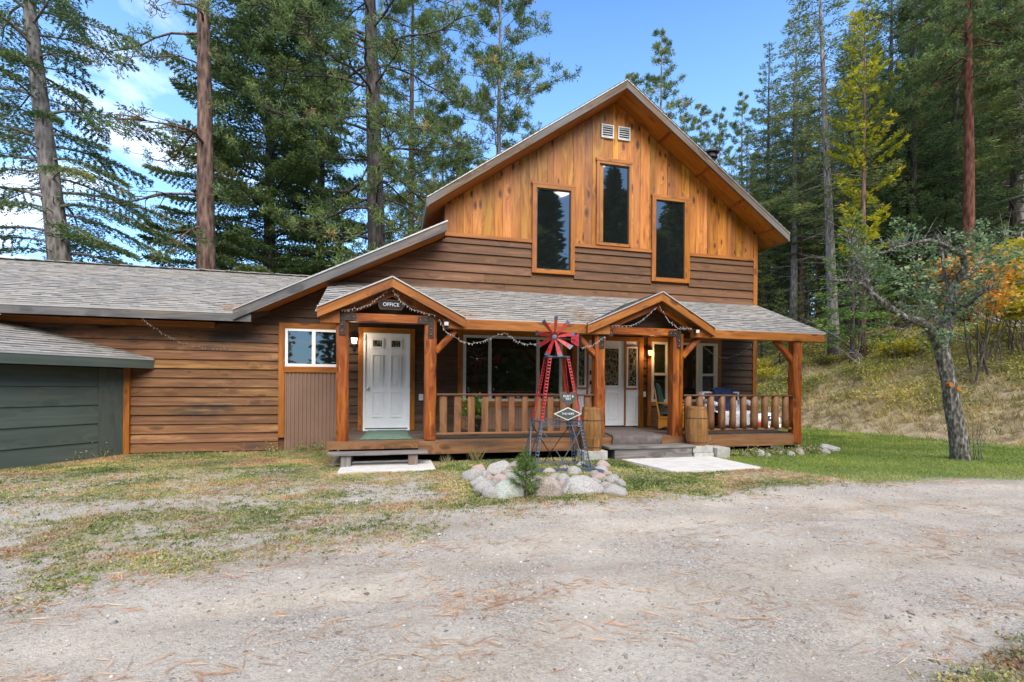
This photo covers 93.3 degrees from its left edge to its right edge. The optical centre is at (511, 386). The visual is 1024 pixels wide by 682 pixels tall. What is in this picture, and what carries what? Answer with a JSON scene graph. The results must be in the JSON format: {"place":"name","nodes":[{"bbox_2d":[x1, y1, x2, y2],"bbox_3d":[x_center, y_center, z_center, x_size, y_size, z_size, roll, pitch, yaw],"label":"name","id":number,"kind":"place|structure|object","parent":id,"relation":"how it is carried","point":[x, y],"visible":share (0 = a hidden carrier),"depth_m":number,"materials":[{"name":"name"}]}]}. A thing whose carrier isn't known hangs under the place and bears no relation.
{"place":"outdoors","nodes":[
{"label":"outdoors","id":0,"kind":"place"},
{"bbox_2d":[0,0,935,316],"label":"sky","id":1,"kind":"structure","parent":0,"point":[718,44],"materials":[{"name":"blue"}]},
{"bbox_2d":[0,471,1023,681],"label":"driveway","id":2,"kind":"structure","parent":0,"point":[116,640],"depth_m":2.95,"materials":[{"name":"grey gravel"}]},
{"bbox_2d":[0,462,1023,681],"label":"fallen needles","id":3,"kind":"object","parent":2,"relation":"on","point":[457,610],"visible":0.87,"depth_m":3.05,"materials":[{"name":"brown plant"}]},
{"bbox_2d":[0,429,1023,681],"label":"ground","id":4,"kind":"structure","parent":0,"point":[410,487],"depth_m":4.81,"materials":[{"name":"plant"}]},
{"bbox_2d":[0,321,153,468],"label":"garage","id":5,"kind":"structure","parent":4,"relation":"on","point":[50,413],"depth_m":8.04,"materials":[{"name":"wood"}]},
{"bbox_2d":[0,0,193,264],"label":"fir tree","id":6,"kind":"object","parent":4,"relation":"on","point":[62,235],"visible":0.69,"depth_m":15.42,"materials":[{"name":"green plant"}]},
{"bbox_2d":[55,0,256,269],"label":"pine tree","id":7,"kind":"object","parent":4,"relation":"on","point":[205,250],"visible":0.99,"depth_m":15.74,"materials":[{"name":"green plant"}]},
{"bbox_2d":[136,0,363,275],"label":"fir tree","id":8,"kind":"object","parent":4,"relation":"on","point":[298,166],"visible":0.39,"depth_m":18.53,"materials":[{"name":"green plant"}]},
{"bbox_2d":[251,0,367,273],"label":"fir tree","id":9,"kind":"object","parent":4,"relation":"on","point":[339,177],"visible":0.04,"depth_m":24.04,"materials":[{"name":"green plant"}]},
{"bbox_2d":[239,0,491,265],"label":"pine tree","id":10,"kind":"object","parent":4,"relation":"on","point":[376,217],"visible":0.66,"depth_m":17.05,"materials":[{"name":"green plant"}]},
{"bbox_2d":[337,459,435,473],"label":"concrete slab","id":11,"kind":"structure","parent":4,"relation":"on","point":[383,466],"depth_m":7.74,"materials":[{"name":"grey concrete"}]},
{"bbox_2d":[327,449,427,466],"bbox_3d":[-2.180,1.186,7.910,1.570,0.254,0.295,0,0,-14],"label":"wooden step","id":12,"kind":"object","parent":11,"relation":"on","point":[346,458],"visible":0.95,"depth_m":7.82,"materials":[{"name":"grey wood"}]},
{"bbox_2d":[0,78,825,461],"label":"house","id":13,"kind":"structure","parent":4,"relation":"on","point":[630,204],"depth_m":10.18,"materials":[{"name":"brown wood"}]},
{"bbox_2d":[278,323,335,437],"bbox_3d":[-4.000,-0.127,9.714,1.270,2.270,0.070,0,0,-14],"label":"window","id":14,"kind":"structure","parent":13,"relation":"in","point":[303,347],"depth_m":9.67,"materials":[{"name":"plastic"}]},
{"bbox_2d":[360,430,411,439],"bbox_3d":[-2.368,0.901,9.151,0.880,0.018,1.660,0,0,-14],"label":"doormat","id":15,"kind":"object","parent":13,"relation":"on","point":[383,434],"visible":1,"depth_m":8.89,"materials":[{"name":"green fabric"}]},
{"bbox_2d":[365,334,407,428],"bbox_3d":[-2.601,-0.101,10.034,0.860,1.950,0.121,0,0,-14],"label":"door","id":16,"kind":"structure","parent":13,"relation":"in","point":[386,356],"depth_m":10.06,"materials":[{"name":"white paint"}]},
{"bbox_2d":[378,299,403,309],"bbox_3d":[-2.045,-1.386,8.176,0.420,0.170,0.039,0,0,-14],"label":"office sign","id":17,"kind":"object","parent":13,"relation":"attached to","point":[384,304],"visible":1,"depth_m":8.16,"materials":[{"name":"brown"}]},
{"bbox_2d":[461,392,492,431],"bbox_3d":[-0.721,0.509,9.314,0.684,0.831,0.622,0,0,-30],"label":"potted plant","id":18,"kind":"object","parent":13,"relation":"on","point":[478,403],"visible":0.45,"depth_m":9.23,"materials":[{"name":"green plant"}]},
{"bbox_2d":[457,330,566,428],"bbox_3d":[0.032,-0.155,10.719,2.480,2.130,0.068,0,0,-14],"label":"window","id":19,"kind":"structure","parent":13,"relation":"in","point":[501,364],"depth_m":10.69,"materials":[{"name":"clear glass"}]},
{"bbox_2d":[531,180,575,275],"bbox_3d":[0.939,-3.575,10.933,1.040,2.045,0.078,0,0,-14],"label":"window","id":20,"kind":"structure","parent":13,"relation":"in","point":[553,204],"depth_m":10.94,"materials":[{"name":"black glass"}]},
{"bbox_2d":[589,340,623,425],"bbox_3d":[2.201,-0.085,11.227,0.905,1.975,0.128,0,0,-14],"label":"door","id":21,"kind":"structure","parent":13,"relation":"in","point":[614,350],"depth_m":11.29,"materials":[{"name":"white paint"}]},
{"bbox_2d":[596,157,632,247],"bbox_3d":[2.377,-4.292,11.287,0.920,2.018,0.083,0,0,-14],"label":"window","id":22,"kind":"structure","parent":13,"relation":"in","point":[617,174],"depth_m":11.31,"materials":[{"name":"black glass"}]},
{"bbox_2d":[605,427,662,444],"bbox_3d":[2.318,1.035,10.189,1.058,0.214,2.156,0,0,-4],"label":"rug","id":23,"kind":"object","parent":13,"relation":"on","point":[626,435],"visible":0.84,"depth_m":9.30,"materials":[{"name":"beige fabric"}]},
{"bbox_2d":[653,383,683,428],"bbox_3d":[3.567,0.430,10.799,0.738,1.010,0.570,0,0,24],"label":"rocking chair","id":24,"kind":"object","parent":13,"relation":"on","point":[662,418],"visible":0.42,"depth_m":10.68,"materials":[{"name":"brown wood"}]},
{"bbox_2d":[651,193,690,283],"bbox_3d":[3.826,-3.557,11.652,1.050,2.075,0.078,0,0,-14],"label":"window","id":25,"kind":"structure","parent":13,"relation":"in","point":[670,215],"depth_m":11.66,"materials":[{"name":"black glass"}]},
{"bbox_2d":[646,337,721,425],"bbox_3d":[4.195,-0.116,11.756,2.020,2.120,0.068,0,0,-14],"label":"window","id":26,"kind":"structure","parent":13,"relation":"in","point":[701,367],"depth_m":11.80,"materials":[{"name":"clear glass"}]},
{"bbox_2d":[699,391,749,427],"bbox_3d":[4.910,0.534,10.975,1.098,0.870,0.720,0,0,-14],"label":"covered bench","id":27,"kind":"object","parent":13,"relation":"on","point":[727,412],"visible":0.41,"depth_m":10.87,"materials":[{"name":"fabric"}]},
{"bbox_2d":[709,387,733,413],"bbox_3d":[4.878,0.360,11.153,0.542,0.695,0.441,0,0,-14],"label":"blanket","id":28,"kind":"object","parent":27,"relation":"on","point":[722,391],"visible":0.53,"depth_m":11.15,"materials":[{"name":"blue fabric"}]},
{"bbox_2d":[345,0,486,247],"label":"pine tree","id":29,"kind":"object","parent":4,"relation":"on","point":[426,111],"visible":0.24,"depth_m":26.66,"materials":[{"name":"green plant"}]},
{"bbox_2d":[385,103,467,239],"bbox_3d":[-4.421,-7.896,30.020,7.058,18.960,7.188,0,0,-39],"label":"pine tree","id":30,"kind":"object","parent":4,"relation":"on","point":[451,156],"visible":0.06,"depth_m":29.33,"materials":[{"name":"green plant"}]},
{"bbox_2d":[461,468,483,480],"bbox_3d":[-0.543,1.228,6.787,0.289,0.171,0.262,0,0,-27],"label":"rock","id":31,"kind":"object","parent":4,"relation":"on","point":[472,474],"visible":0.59,"depth_m":6.70,"materials":[{"name":"grey stone"}]},
{"bbox_2d":[474,480,495,493],"bbox_3d":[-0.333,1.235,5.974,0.333,0.162,0.219,0,0,-38],"label":"rock","id":32,"kind":"object","parent":4,"relation":"on","point":[479,486],"visible":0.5,"depth_m":5.90,"materials":[{"name":"grey stone"}]},
{"bbox_2d":[481,485,497,497],"bbox_3d":[-0.239,1.240,5.752,0.234,0.131,0.194,0,0,37],"label":"rock","id":33,"kind":"object","parent":4,"relation":"on","point":[490,491],"visible":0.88,"depth_m":5.69,"materials":[{"name":"grey stone"}]},
{"bbox_2d":[413,0,582,218],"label":"pine tree","id":34,"kind":"object","parent":4,"relation":"on","point":[492,74],"visible":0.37,"depth_m":25.99,"materials":[{"name":"green plant"}]},
{"bbox_2d":[487,460,511,474],"bbox_3d":[-0.190,1.220,7.242,0.372,0.224,0.394,0,0,15],"label":"rock","id":35,"kind":"object","parent":4,"relation":"on","point":[498,467],"visible":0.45,"depth_m":7.14,"materials":[{"name":"grey stone"}]},
{"bbox_2d":[494,478,527,498],"bbox_3d":[-0.032,1.232,5.856,0.437,0.235,0.385,0,0,-14],"label":"boulder","id":36,"kind":"object","parent":4,"relation":"on","point":[505,489],"visible":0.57,"depth_m":5.72,"materials":[{"name":"stone"}]},
{"bbox_2d":[0,449,1023,681],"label":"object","id":37,"kind":"object","parent":4,"relation":"on","point":[656,485],"visible":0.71,"depth_m":5.72,"materials":[{"name":"green plant"}]},
{"bbox_2d":[505,447,543,495],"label":"pine sapling","id":38,"kind":"object","parent":4,"relation":"on","point":[520,462],"visible":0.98,"depth_m":5.75,"materials":[{"name":"green plant"}]},
{"bbox_2d":[532,476,563,496],"bbox_3d":[0.441,1.219,5.885,0.384,0.262,0.293,0,0,17],"label":"boulder","id":39,"kind":"object","parent":4,"relation":"on","point":[549,486],"visible":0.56,"depth_m":5.77,"materials":[{"name":"beige stone"}]},
{"bbox_2d":[522,316,603,472],"bbox_3d":[0.689,0.112,7.532,1.190,2.386,1.081,0,0,-10],"label":"garden windmill","id":40,"kind":"object","parent":4,"relation":"on","point":[576,339],"visible":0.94,"depth_m":7.43,"materials":[{"name":"red paint"}]},
{"bbox_2d":[560,392,576,406],"bbox_3d":[0.851,0.199,7.297,0.272,0.246,0.016,0,0,-14],"label":"heart sign","id":41,"kind":"object","parent":40,"relation":"hanging from","point":[569,399],"visible":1,"depth_m":7.29,"materials":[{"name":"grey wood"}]},
{"bbox_2d":[554,407,580,419],"bbox_3d":[0.839,0.407,7.253,0.450,0.200,0.016,0,0,-14],"label":"diamond sign","id":42,"kind":"object","parent":41,"relation":"hanging from","point":[567,413],"visible":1,"depth_m":7.25,"materials":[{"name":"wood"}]},
{"bbox_2d":[562,475,604,494],"bbox_3d":[0.881,1.233,6.036,0.662,0.247,0.414,0,0,-20],"label":"boulder","id":43,"kind":"object","parent":4,"relation":"on","point":[580,484],"visible":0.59,"depth_m":5.92,"materials":[{"name":"grey stone"}]},
{"bbox_2d":[577,449,607,459],"bbox_3d":[1.458,1.247,8.816,0.450,0.190,0.380,0,0,-14],"label":"concrete block","id":44,"kind":"object","parent":4,"relation":"on","point":[602,454],"depth_m":8.65,"materials":[{"name":"grey concrete"}]},
{"bbox_2d":[580,407,602,450],"bbox_3d":[1.453,0.762,8.814,0.410,0.780,0.410,0,0,-14],"label":"barrel","id":45,"kind":"object","parent":44,"relation":"on","point":[592,418],"visible":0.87,"depth_m":8.64,"materials":[{"name":"wood"}]},
{"bbox_2d":[602,483,627,496],"bbox_3d":[1.264,1.248,5.898,0.302,0.132,0.235,0,0,19],"label":"rock","id":46,"kind":"object","parent":4,"relation":"on","point":[613,489],"visible":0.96,"depth_m":5.82,"materials":[{"name":"grey stone"}]},
{"bbox_2d":[622,456,759,471],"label":"concrete slab","id":47,"kind":"structure","parent":4,"relation":"on","point":[694,464],"depth_m":8.23,"materials":[{"name":"grey concrete"}]},
{"bbox_2d":[602,443,695,459],"bbox_3d":[2.558,1.222,9.079,1.770,0.258,0.404,0,0,-14],"label":"wooden step","id":48,"kind":"object","parent":47,"relation":"on","point":[637,451],"visible":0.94,"depth_m":8.93,"materials":[{"name":"grey wood"}]},
{"bbox_2d":[692,452,713,456],"bbox_3d":[3.603,1.316,9.350,0.430,0.125,0.380,0,0,-14],"label":"concrete block","id":49,"kind":"object","parent":4,"relation":"on","point":[703,454],"depth_m":9.16,"materials":[{"name":"grey concrete"}]},
{"bbox_2d":[692,445,712,452],"bbox_3d":[3.582,1.187,9.355,0.430,0.127,0.380,0,0,-14],"label":"concrete block","id":50,"kind":"object","parent":49,"relation":"on","point":[703,449],"depth_m":9.17,"materials":[{"name":"grey concrete"}]},
{"bbox_2d":[685,406,707,445],"bbox_3d":[3.573,0.751,9.362,0.430,0.745,0.430,0,0,-14],"label":"barrel","id":51,"kind":"object","parent":50,"relation":"on","point":[696,425],"visible":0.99,"depth_m":9.19,"materials":[{"name":"wood"}]},
{"bbox_2d":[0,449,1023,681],"bbox_3d":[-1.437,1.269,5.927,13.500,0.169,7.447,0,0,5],"label":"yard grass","id":52,"kind":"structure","parent":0,"point":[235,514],"depth_m":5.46,"materials":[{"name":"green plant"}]},
{"bbox_2d":[719,426,1023,483],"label":"lawn","id":53,"kind":"structure","parent":0,"point":[901,470],"depth_m":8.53,"materials":[{"name":"plant"}]},
{"bbox_2d":[713,445,729,457],"bbox_3d":[3.984,1.272,9.373,0.280,0.220,0.380,0,0,-14],"label":"concrete block","id":54,"kind":"object","parent":53,"relation":"on","point":[720,451],"depth_m":9.20,"materials":[{"name":"grey concrete"}]},
{"bbox_2d":[730,444,834,455],"bbox_3d":[5.337,1.339,9.964,2.748,0.272,0.782,0,0,-14],"label":"ground cover","id":55,"kind":"object","parent":53,"relation":"on","point":[809,449],"visible":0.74,"depth_m":9.84,"materials":[{"name":"green plant"}]},
{"bbox_2d":[817,211,1023,460],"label":"fruit tree","id":56,"kind":"object","parent":53,"relation":"on","point":[941,334],"visible":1,"depth_m":9.07,"materials":[{"name":"green plant"}]},
{"bbox_2d":[967,415,991,460],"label":"sucker shoots","id":57,"kind":"object","parent":53,"relation":"on","point":[977,444],"visible":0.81,"depth_m":9.23,"materials":[{"name":"green plant"}]},
{"bbox_2d":[757,293,1023,446],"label":"hill","id":58,"kind":"structure","parent":0,"point":[913,430],"depth_m":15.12,"materials":[{"name":"beige plant"}]},
{"bbox_2d":[642,27,695,141],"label":"pine tree","id":59,"kind":"object","parent":58,"relation":"on","point":[661,52],"visible":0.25,"depth_m":37.62,"materials":[{"name":"green plant"}]},
{"bbox_2d":[689,103,726,171],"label":"pine tree","id":60,"kind":"object","parent":58,"relation":"on","point":[702,140],"visible":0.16,"depth_m":39.69,"materials":[{"name":"green plant"}]},
{"bbox_2d":[702,106,737,178],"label":"pine tree","id":61,"kind":"object","parent":58,"relation":"on","point":[720,125],"visible":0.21,"depth_m":41.73,"materials":[{"name":"green plant"}]},
{"bbox_2d":[720,91,770,203],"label":"pine tree","id":62,"kind":"object","parent":58,"relation":"on","point":[737,132],"visible":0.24,"depth_m":43.84,"materials":[{"name":"green plant"}]},
{"bbox_2d":[736,148,774,305],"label":"fir tree","id":63,"kind":"object","parent":58,"relation":"on","point":[756,198],"visible":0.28,"depth_m":29.78,"materials":[{"name":"green plant"}]},
{"bbox_2d":[744,96,789,286],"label":"fir tree","id":64,"kind":"object","parent":58,"relation":"on","point":[764,171],"visible":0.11,"depth_m":35.51,"materials":[{"name":"green plant"}]},
{"bbox_2d":[757,366,785,381],"bbox_3d":[12.648,-0.624,24.014,1.792,0.921,1.327,0,0,-9],"label":"shrub","id":65,"kind":"object","parent":58,"relation":"on","point":[761,372],"visible":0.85,"depth_m":23.85,"materials":[{"name":"yellow plant"}]},
{"bbox_2d":[757,250,789,358],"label":"fir","id":66,"kind":"object","parent":58,"relation":"on","point":[761,344],"visible":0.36,"depth_m":29.77,"materials":[{"name":"green plant"}]},
{"bbox_2d":[735,42,814,343],"bbox_3d":[17.904,-13.361,34.218,5.698,22.119,5.479,0,0,-14],"label":"fir tree","id":67,"kind":"object","parent":58,"relation":"on","point":[779,263],"visible":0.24,"depth_m":33.81,"materials":[{"name":"green plant"}]},
{"bbox_2d":[762,289,792,365],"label":"fir","id":68,"kind":"object","parent":58,"relation":"on","point":[780,358],"visible":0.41,"depth_m":25.97,"materials":[{"name":"green plant"}]},
{"bbox_2d":[770,178,806,315],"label":"fir tree","id":69,"kind":"object","parent":58,"relation":"on","point":[785,271],"visible":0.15,"depth_m":42.47,"materials":[{"name":"green plant"}]},
{"bbox_2d":[761,72,834,316],"bbox_3d":[18.684,-11.767,32.165,4.444,18.768,4.018,0,0,24],"label":"fir tree","id":70,"kind":"object","parent":58,"relation":"on","point":[781,154],"visible":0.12,"depth_m":32.13,"materials":[{"name":"green plant"}]},
{"bbox_2d":[751,0,845,323],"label":"fir tree","id":71,"kind":"object","parent":58,"relation":"on","point":[794,267],"visible":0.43,"depth_m":29.86,"materials":[{"name":"green plant"}]},
{"bbox_2d":[776,343,823,361],"bbox_3d":[15.192,-1.817,25.710,2.281,1.428,2.302,0,0,-22],"label":"shrub","id":72,"kind":"object","parent":58,"relation":"on","point":[809,352],"visible":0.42,"depth_m":25.16,"materials":[{"name":"green plant"}]},
{"bbox_2d":[771,84,836,323],"bbox_3d":[17.881,-10.571,29.847,3.922,16.566,3.546,0,0,-24],"label":"fir tree","id":73,"kind":"object","parent":58,"relation":"on","point":[802,230],"visible":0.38,"depth_m":29.72,"materials":[{"name":"green plant"}]},
{"bbox_2d":[790,253,826,346],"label":"fir","id":74,"kind":"object","parent":58,"relation":"on","point":[807,304],"visible":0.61,"depth_m":27.95,"materials":[{"name":"green plant"}]},
{"bbox_2d":[782,92,838,318],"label":"fir tree","id":75,"kind":"object","parent":58,"relation":"on","point":[805,269],"visible":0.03,"depth_m":46.79,"materials":[{"name":"green plant"}]},
{"bbox_2d":[799,73,842,319],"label":"fir tree","id":76,"kind":"object","parent":58,"relation":"on","point":[818,265],"visible":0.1,"depth_m":39.96,"materials":[{"name":"green plant"}]},
{"bbox_2d":[808,352,840,365],"bbox_3d":[15.239,-1.375,23.441,1.457,0.780,1.197,0,0,35],"label":"shrub","id":77,"kind":"object","parent":58,"relation":"on","point":[827,358],"visible":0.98,"depth_m":23.36,"materials":[{"name":"green plant"}]},
{"bbox_2d":[759,0,904,357],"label":"fir tree","id":78,"kind":"object","parent":58,"relation":"on","point":[827,164],"visible":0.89,"depth_m":24.74,"materials":[{"name":"green plant"}]},
{"bbox_2d":[804,19,896,337],"bbox_3d":[19.733,-11.654,28.073,4.752,19.185,4.942,0,0,-4],"label":"fir tree","id":79,"kind":"object","parent":58,"relation":"on","point":[846,264],"visible":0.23,"depth_m":27.92,"materials":[{"name":"green plant"}]},
{"bbox_2d":[816,37,885,318],"bbox_3d":[24.952,-15.199,35.404,4.651,21.726,5.144,0,0,-42],"label":"fir tree","id":80,"kind":"object","parent":58,"relation":"on","point":[845,138],"visible":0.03,"depth_m":35.35,"materials":[{"name":"green plant"}]},
{"bbox_2d":[812,209,898,362],"bbox_3d":[15.338,-4.297,22.035,3.643,7.588,3.420,0,0,-14],"label":"fir","id":81,"kind":"object","parent":58,"relation":"on","point":[853,333],"visible":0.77,"depth_m":21.93,"materials":[{"name":"green plant"}]},
{"bbox_2d":[836,337,878,353],"bbox_3d":[16.487,-1.842,23.114,1.883,1.168,1.866,0,0,24],"label":"shrub","id":82,"kind":"object","parent":58,"relation":"on","point":[848,350],"visible":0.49,"depth_m":23.05,"materials":[{"name":"green plant"}]},
{"bbox_2d":[826,0,909,359],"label":"larch tree","id":83,"kind":"object","parent":58,"relation":"on","point":[862,191],"visible":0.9,"depth_m":22.33,"materials":[{"name":"plant"}]},
{"bbox_2d":[822,0,917,325],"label":"fir tree","id":84,"kind":"object","parent":58,"relation":"on","point":[856,6],"visible":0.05,"depth_m":32.18,"materials":[{"name":"green plant"}]},
{"bbox_2d":[858,267,894,333],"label":"fir","id":85,"kind":"object","parent":58,"relation":"on","point":[881,325],"visible":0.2,"depth_m":25.97,"materials":[{"name":"green plant"}]},
{"bbox_2d":[835,19,925,332],"bbox_3d":[21.417,-12.405,28.846,4.752,19.184,4.942,0,0,-29],"label":"fir tree","id":86,"kind":"object","parent":58,"relation":"on","point":[890,200],"visible":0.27,"depth_m":28.42,"materials":[{"name":"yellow plant"}]},
{"bbox_2d":[757,300,1023,422],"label":"undergrowth","id":87,"kind":"object","parent":58,"relation":"on","point":[868,360],"visible":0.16,"depth_m":18.13,"materials":[{"name":"green plant"}]},
{"bbox_2d":[839,0,947,311],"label":"fir tree","id":88,"kind":"object","parent":58,"relation":"on","point":[890,45],"visible":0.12,"depth_m":32.44,"materials":[{"name":"green plant"}]},
{"bbox_2d":[879,246,919,327],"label":"fir","id":89,"kind":"object","parent":58,"relation":"on","point":[899,298],"visible":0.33,"depth_m":26.97,"materials":[{"name":"green plant"}]},
{"bbox_2d":[866,0,961,309],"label":"fir tree","id":90,"kind":"object","parent":58,"relation":"on","point":[904,58],"visible":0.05,"depth_m":32.54,"materials":[{"name":"green plant"}]},
{"bbox_2d":[854,0,976,319],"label":"fir tree","id":91,"kind":"object","parent":58,"relation":"on","point":[912,215],"visible":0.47,"depth_m":27.44,"materials":[{"name":"green plant"}]},
{"bbox_2d":[880,334,952,358],"bbox_3d":[16.263,-1.608,19.558,2.290,1.176,1.695,0,0,18],"label":"shrub","id":92,"kind":"object","parent":58,"relation":"on","point":[906,346],"visible":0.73,"depth_m":19.45,"materials":[{"name":"yellow plant"}]},
{"bbox_2d":[835,0,1023,323],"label":"pine tree","id":93,"kind":"object","parent":58,"relation":"on","point":[977,21],"visible":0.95,"depth_m":22.34,"materials":[{"name":"green plant"}]},
{"bbox_2d":[898,0,1007,275],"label":"fir tree","id":94,"kind":"object","parent":58,"relation":"on","point":[946,100],"visible":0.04,"depth_m":33.80,"materials":[{"name":"green plant"}]},
{"bbox_2d":[888,0,1023,303],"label":"fir tree","id":95,"kind":"object","parent":58,"relation":"on","point":[944,212],"visible":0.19,"depth_m":29.91,"materials":[{"name":"green plant"}]},
{"bbox_2d":[891,0,1023,294],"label":"fir tree","id":96,"kind":"object","parent":58,"relation":"on","point":[956,120],"visible":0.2,"depth_m":29.70,"materials":[{"name":"green plant"}]},
{"bbox_2d":[912,249,1023,386],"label":"autumn bush","id":97,"kind":"object","parent":58,"relation":"on","point":[998,296],"visible":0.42,"depth_m":15.40,"materials":[{"name":"orange plant"}]},
{"bbox_2d":[917,211,1023,330],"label":"bare brush","id":98,"kind":"object","parent":58,"relation":"on","point":[998,319],"visible":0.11,"depth_m":18.90,"materials":[{"name":"brown plant"}]},
{"bbox_2d":[934,0,1012,282],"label":"fir tree","id":99,"kind":"object","parent":58,"relation":"on","point":[992,133],"visible":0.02,"depth_m":32.78,"materials":[{"name":"green plant"}]},
{"bbox_2d":[950,0,1023,288],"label":"fir tree","id":100,"kind":"object","parent":58,"relation":"on","point":[1014,204],"visible":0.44,"depth_m":25.05,"materials":[{"name":"green plant"}]},
{"bbox_2d":[959,321,1016,339],"bbox_3d":[18.713,-2.202,19.051,1.792,0.921,1.327,0,0,24],"label":"shrub","id":101,"kind":"object","parent":58,"relation":"on","point":[982,329],"visible":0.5,"depth_m":18.95,"materials":[{"name":"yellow plant"}]},
{"bbox_2d":[959,0,1023,269],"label":"fir tree","id":102,"kind":"object","parent":58,"relation":"on","point":[986,63],"visible":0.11,"depth_m":30.04,"materials":[{"name":"green plant"}]},
{"bbox_2d":[972,235,1023,363],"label":"autumn bush","id":103,"kind":"object","parent":58,"relation":"on","point":[1015,306],"visible":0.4,"depth_m":16.39,"materials":[{"name":"orange plant"}]},
{"bbox_2d":[973,0,1023,282],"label":"fir tree","id":104,"kind":"object","parent":58,"relation":"on","point":[999,105],"visible":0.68,"depth_m":22.93,"materials":[{"name":"green plant"}]},
{"bbox_2d":[984,323,1023,344],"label":"shrub","id":105,"kind":"object","parent":58,"relation":"on","point":[1004,336],"visible":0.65,"depth_m":17.55,"materials":[{"name":"green plant"}]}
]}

